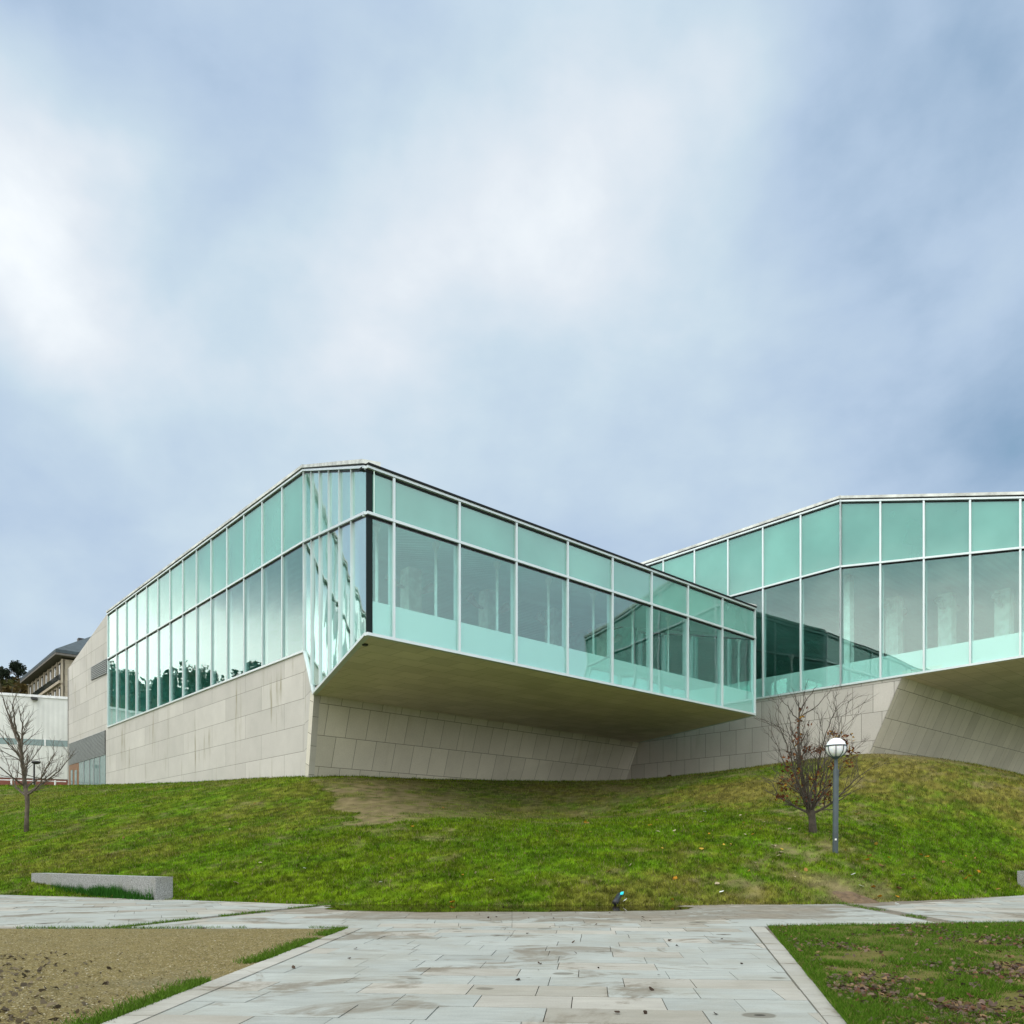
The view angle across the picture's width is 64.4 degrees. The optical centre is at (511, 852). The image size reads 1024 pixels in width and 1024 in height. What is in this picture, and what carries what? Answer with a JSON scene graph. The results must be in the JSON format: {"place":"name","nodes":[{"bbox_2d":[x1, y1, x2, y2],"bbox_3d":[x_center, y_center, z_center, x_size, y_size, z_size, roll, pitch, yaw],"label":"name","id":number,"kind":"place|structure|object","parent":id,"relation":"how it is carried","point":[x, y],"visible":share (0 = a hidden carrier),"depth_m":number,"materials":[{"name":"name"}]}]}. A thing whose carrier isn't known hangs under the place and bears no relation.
{"place":"outdoors","nodes":[
{"label":"outdoors","id":0,"kind":"place"},
{"bbox_2d":[0,928,324,1023],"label":"gravel bed","id":1,"kind":"object","parent":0,"point":[76,942],"depth_m":8.73,"materials":[{"name":"beige gravel"}]},
{"bbox_2d":[0,951,122,1023],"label":"earth crumbs","id":2,"kind":"object","parent":1,"relation":"on","point":[30,1013],"visible":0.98,"depth_m":6.76,"materials":[{"name":"brown soil"}]},
{"bbox_2d":[16,902,926,1023],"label":"fringe grass","id":3,"kind":"structure","parent":1,"relation":"on","point":[143,1002],"depth_m":8.56,"materials":[{"name":"green plant"}]},
{"bbox_2d":[137,906,826,1023],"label":"path","id":4,"kind":"structure","parent":0,"point":[425,975],"depth_m":7.18,"materials":[{"name":"grey stone"}]},
{"bbox_2d":[0,753,1023,905],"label":"grass slope","id":5,"kind":"structure","parent":0,"point":[373,799],"depth_m":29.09,"materials":[{"name":"green plant"}]},
{"bbox_2d":[0,779,65,784],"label":"white railing","id":6,"kind":"object","parent":5,"relation":"on","point":[11,781],"visible":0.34,"depth_m":74.64,"materials":[{"name":"metal"}]},
{"bbox_2d":[0,692,67,785],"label":"white hall","id":7,"kind":"structure","parent":5,"relation":"on","point":[50,714],"depth_m":77.55,"materials":[{"name":"paint"}]},
{"bbox_2d":[0,738,67,746],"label":"strip window","id":8,"kind":"structure","parent":7,"relation":"in","point":[44,742],"depth_m":77.58,"materials":[{"name":"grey glass"}]},
{"bbox_2d":[32,761,40,784],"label":"disc lamp","id":9,"kind":"object","parent":5,"relation":"on","point":[35,762],"visible":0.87,"depth_m":69.93,"materials":[{"name":"grey metal"}]},
{"bbox_2d":[0,675,78,831],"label":"bare tree","id":10,"kind":"object","parent":5,"relation":"on","point":[26,793],"visible":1,"depth_m":31.94,"materials":[{"name":"brown plant"}]},
{"bbox_2d":[13,803,1022,902],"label":"slope leaves","id":11,"kind":"object","parent":5,"relation":"on","point":[874,886],"visible":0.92,"depth_m":22.24,"materials":[{"name":"brown plant"}]},
{"bbox_2d":[68,459,1023,784],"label":"glass fronted building","id":12,"kind":"structure","parent":5,"relation":"on","point":[358,617],"depth_m":42.35,"materials":[{"name":"teal glass"}]},
{"bbox_2d":[69,763,78,784],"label":"entrance door","id":13,"kind":"structure","parent":12,"relation":"in","point":[74,768],"depth_m":69.76,"materials":[{"name":"brown wood"}]},
{"bbox_2d":[79,755,105,784],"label":"entrance window","id":14,"kind":"structure","parent":12,"relation":"in","point":[93,771],"depth_m":65.34,"materials":[{"name":"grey glass"}]},
{"bbox_2d":[305,542,309,671],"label":"window","id":15,"kind":"structure","parent":12,"relation":"in","point":[307,546],"depth_m":38.17,"materials":[{"name":"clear glass"}]},
{"bbox_2d":[312,539,317,684],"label":"window","id":16,"kind":"structure","parent":12,"relation":"in","point":[315,542],"depth_m":36.03,"materials":[{"name":"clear glass"}]},
{"bbox_2d":[321,534,327,681],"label":"window","id":17,"kind":"structure","parent":12,"relation":"in","point":[324,539],"depth_m":33.89,"materials":[{"name":"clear glass"}]},
{"bbox_2d":[330,530,337,670],"bbox_3d":[-6.902,-10.059,31.726,0.030,5.811,2.230,0,0,-23],"label":"window","id":18,"kind":"structure","parent":12,"relation":"in","point":[333,535],"depth_m":31.99,"materials":[{"name":"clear glass"}]},
{"bbox_2d":[340,524,349,659],"bbox_3d":[-6.035,-9.740,29.649,0.030,5.173,2.230,0,0,-23],"label":"window","id":19,"kind":"structure","parent":12,"relation":"in","point":[345,531],"depth_m":29.94,"materials":[{"name":"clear glass"}]},
{"bbox_2d":[353,517,365,644],"bbox_3d":[-5.169,-9.422,27.572,0.030,4.536,2.230,0,0,-23],"label":"window","id":20,"kind":"structure","parent":12,"relation":"in","point":[359,527],"depth_m":27.53,"materials":[{"name":"teal glass"}]},
{"bbox_2d":[373,601,390,636],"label":"window","id":21,"kind":"structure","parent":12,"relation":"in","point":[381,612],"depth_m":26.95,"materials":[{"name":"teal glass"}]},
{"bbox_2d":[395,607,456,649],"bbox_3d":[-2.986,-7.719,28.155,2.759,1.090,0.008,0,0,-42],"label":"window","id":22,"kind":"structure","parent":12,"relation":"in","point":[410,625],"depth_m":28.14,"materials":[{"name":"teal glass"}]},
{"bbox_2d":[461,622,513,661],"bbox_3d":[-0.929,-7.719,29.997,2.724,1.090,0.008,0,0,-42],"label":"window","id":23,"kind":"structure","parent":12,"relation":"in","point":[476,640],"depth_m":30.01,"materials":[{"name":"teal glass"}]},
{"bbox_2d":[518,636,564,672],"bbox_3d":[1.129,-7.719,31.840,2.763,1.090,0.008,0,0,-42],"label":"window","id":24,"kind":"structure","parent":12,"relation":"in","point":[531,652],"depth_m":31.86,"materials":[{"name":"teal glass"}]},
{"bbox_2d":[569,648,609,682],"bbox_3d":[3.180,-7.719,33.678,2.705,1.090,0.008,0,0,-42],"label":"window","id":25,"kind":"structure","parent":12,"relation":"in","point":[583,664],"depth_m":33.70,"materials":[{"name":"teal glass"}]},
{"bbox_2d":[614,659,648,690],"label":"window","id":26,"kind":"structure","parent":12,"relation":"in","point":[625,673],"depth_m":35.50,"materials":[{"name":"teal glass"}]},
{"bbox_2d":[653,669,685,697],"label":"window","id":27,"kind":"structure","parent":12,"relation":"in","point":[664,682],"depth_m":37.29,"materials":[{"name":"teal glass"}]},
{"bbox_2d":[689,677,719,705],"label":"window","id":28,"kind":"structure","parent":12,"relation":"in","point":[699,690],"depth_m":39.12,"materials":[{"name":"teal glass"}]},
{"bbox_2d":[724,686,751,711],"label":"window","id":29,"kind":"structure","parent":12,"relation":"in","point":[734,698],"depth_m":41.02,"materials":[{"name":"teal glass"}]},
{"bbox_2d":[730,678,761,697],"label":"window","id":30,"kind":"structure","parent":12,"relation":"in","point":[745,685],"depth_m":46.49,"materials":[{"name":"teal glass"}]},
{"bbox_2d":[765,672,799,695],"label":"window","id":31,"kind":"structure","parent":12,"relation":"in","point":[779,684],"depth_m":44.95,"materials":[{"name":"teal glass"}]},
{"bbox_2d":[802,665,838,689],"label":"window","id":32,"kind":"structure","parent":12,"relation":"in","point":[825,676],"depth_m":43.31,"materials":[{"name":"teal glass"}]},
{"bbox_2d":[842,658,878,683],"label":"window","id":33,"kind":"structure","parent":12,"relation":"in","point":[868,669],"depth_m":41.70,"materials":[{"name":"teal glass"}]},
{"bbox_2d":[882,650,922,677],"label":"window","id":34,"kind":"structure","parent":12,"relation":"in","point":[892,665],"depth_m":40.17,"materials":[{"name":"teal glass"}]},
{"bbox_2d":[926,642,968,667],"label":"window","id":35,"kind":"structure","parent":12,"relation":"in","point":[954,654],"depth_m":38.54,"materials":[{"name":"teal glass"}]},
{"bbox_2d":[972,633,1018,662],"bbox_3d":[22.055,-9.298,37.050,0.008,1.070,2.039,0,0,-42],"label":"window","id":36,"kind":"structure","parent":12,"relation":"in","point":[1005,646],"depth_m":37.05,"materials":[{"name":"teal glass"}]},
{"bbox_2d":[1022,632,1023,654],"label":"window","id":37,"kind":"structure","parent":12,"relation":"in","point":[1022,632],"depth_m":36.23,"materials":[{"name":"teal glass"}]},
{"bbox_2d":[612,892,623,904],"bbox_3d":[2.313,1.001,17.721,0.156,0.280,0.513,0,0,20],"label":"spotlight","id":38,"kind":"object","parent":5,"relation":"on","point":[617,898],"visible":1,"depth_m":17.61,"materials":[{"name":"black paint"}]},
{"bbox_2d":[747,679,889,832],"bbox_3d":[9.669,-2.926,25.157,5.411,5.041,4.008,0,0,-20],"label":"leafy bare tree","id":39,"kind":"object","parent":5,"relation":"on","point":[806,798],"visible":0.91,"depth_m":24.81,"materials":[{"name":"brown plant"}]},
{"bbox_2d":[825,738,847,852],"bbox_3d":[9.014,-1.492,22.600,0.592,3.385,0.592,0,0,0],"label":"garden lamp","id":40,"kind":"object","parent":5,"relation":"on","point":[835,749],"visible":1,"depth_m":22.53,"materials":[{"name":"grey metal"}]},
{"bbox_2d":[1017,871,1023,887],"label":"granite bench","id":41,"kind":"object","parent":5,"relation":"on","point":[1020,877],"visible":0.5,"depth_m":23.27,"materials":[{"name":"grey stone"}]},
{"bbox_2d":[0,895,1023,1021],"bbox_3d":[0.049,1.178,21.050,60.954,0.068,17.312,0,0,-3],"label":"cross path","id":42,"kind":"structure","parent":0,"point":[38,911],"depth_m":14.79,"materials":[{"name":"stone"}]},
{"bbox_2d":[40,881,153,899],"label":"long grass","id":43,"kind":"structure","parent":42,"relation":"on","point":[103,891],"depth_m":20.64,"materials":[{"name":"green plant"}]},
{"bbox_2d":[31,873,172,899],"bbox_3d":[-11.117,1.000,21.731,6.580,0.800,0.450,0,0,36],"label":"granite bench","id":44,"kind":"object","parent":42,"relation":"on","point":[162,887],"visible":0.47,"depth_m":20.69,"materials":[{"name":"grey stone"}]},
{"bbox_2d":[102,926,846,1023],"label":"kerb","id":45,"kind":"structure","parent":42,"relation":"on","point":[802,981],"depth_m":7.20,"materials":[{"name":"stone"}]},
{"bbox_2d":[324,904,692,911],"bbox_3d":[-0.012,1.141,16.829,7.940,0.001,2.568,0,0,0],"label":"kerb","id":46,"kind":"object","parent":42,"relation":"on","point":[439,908],"visible":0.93,"depth_m":16.82,"materials":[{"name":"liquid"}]},
{"bbox_2d":[832,891,878,903],"bbox_3d":[8.123,1.069,19.033,1.164,0.301,1.125,0,0,0],"label":"soil heap","id":47,"kind":"object","parent":42,"relation":"on","point":[850,896],"visible":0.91,"depth_m":18.98,"materials":[{"name":"brown soil"}]},
{"bbox_2d":[0,0,1023,678],"label":"sky","id":48,"kind":"structure","parent":0,"point":[639,281],"materials":[{"name":"blue"}]},
{"bbox_2d":[766,920,1023,1023],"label":"grass verge","id":49,"kind":"object","parent":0,"point":[871,954],"depth_m":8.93,"materials":[{"name":"green plant"}]},
{"bbox_2d":[776,920,1023,1023],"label":"fallen leaves","id":50,"kind":"object","parent":49,"relation":"on","point":[862,988],"visible":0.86,"depth_m":6.85,"materials":[{"name":"brown plant"}]},
{"bbox_3d":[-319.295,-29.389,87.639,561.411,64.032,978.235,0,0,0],"label":"hill","id":51,"kind":"structure","parent":0,"visible":0},
{"bbox_2d":[0,666,13,684],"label":"skyline tree","id":52,"kind":"object","parent":51,"relation":"on","point":[5,673],"visible":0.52,"depth_m":253.55,"materials":[{"name":"green plant"}]},
{"bbox_2d":[0,676,27,693],"bbox_3d":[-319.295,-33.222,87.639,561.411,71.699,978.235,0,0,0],"label":"bushes","id":53,"kind":"object","parent":51,"relation":"on","point":[14,683],"depth_m":236.09,"materials":[{"name":"green plant"}]},
{"bbox_2d":[8,660,26,680],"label":"skyline tree","id":54,"kind":"object","parent":51,"relation":"on","point":[17,668],"visible":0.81,"depth_m":260.75,"materials":[{"name":"green plant"}]},
{"bbox_2d":[20,637,89,696],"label":"apartment block","id":55,"kind":"structure","parent":51,"relation":"on","point":[47,675],"depth_m":114.75,"materials":[{"name":"stone"}]},
{"bbox_2d":[49,669,51,680],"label":"window","id":56,"kind":"structure","parent":55,"relation":"in","point":[50,672],"depth_m":117.11,"materials":[{"name":"grey glass"}]},
{"bbox_2d":[58,663,60,679],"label":"window","id":57,"kind":"structure","parent":55,"relation":"in","point":[59,665],"depth_m":112.82,"materials":[{"name":"grey glass"}]}
]}

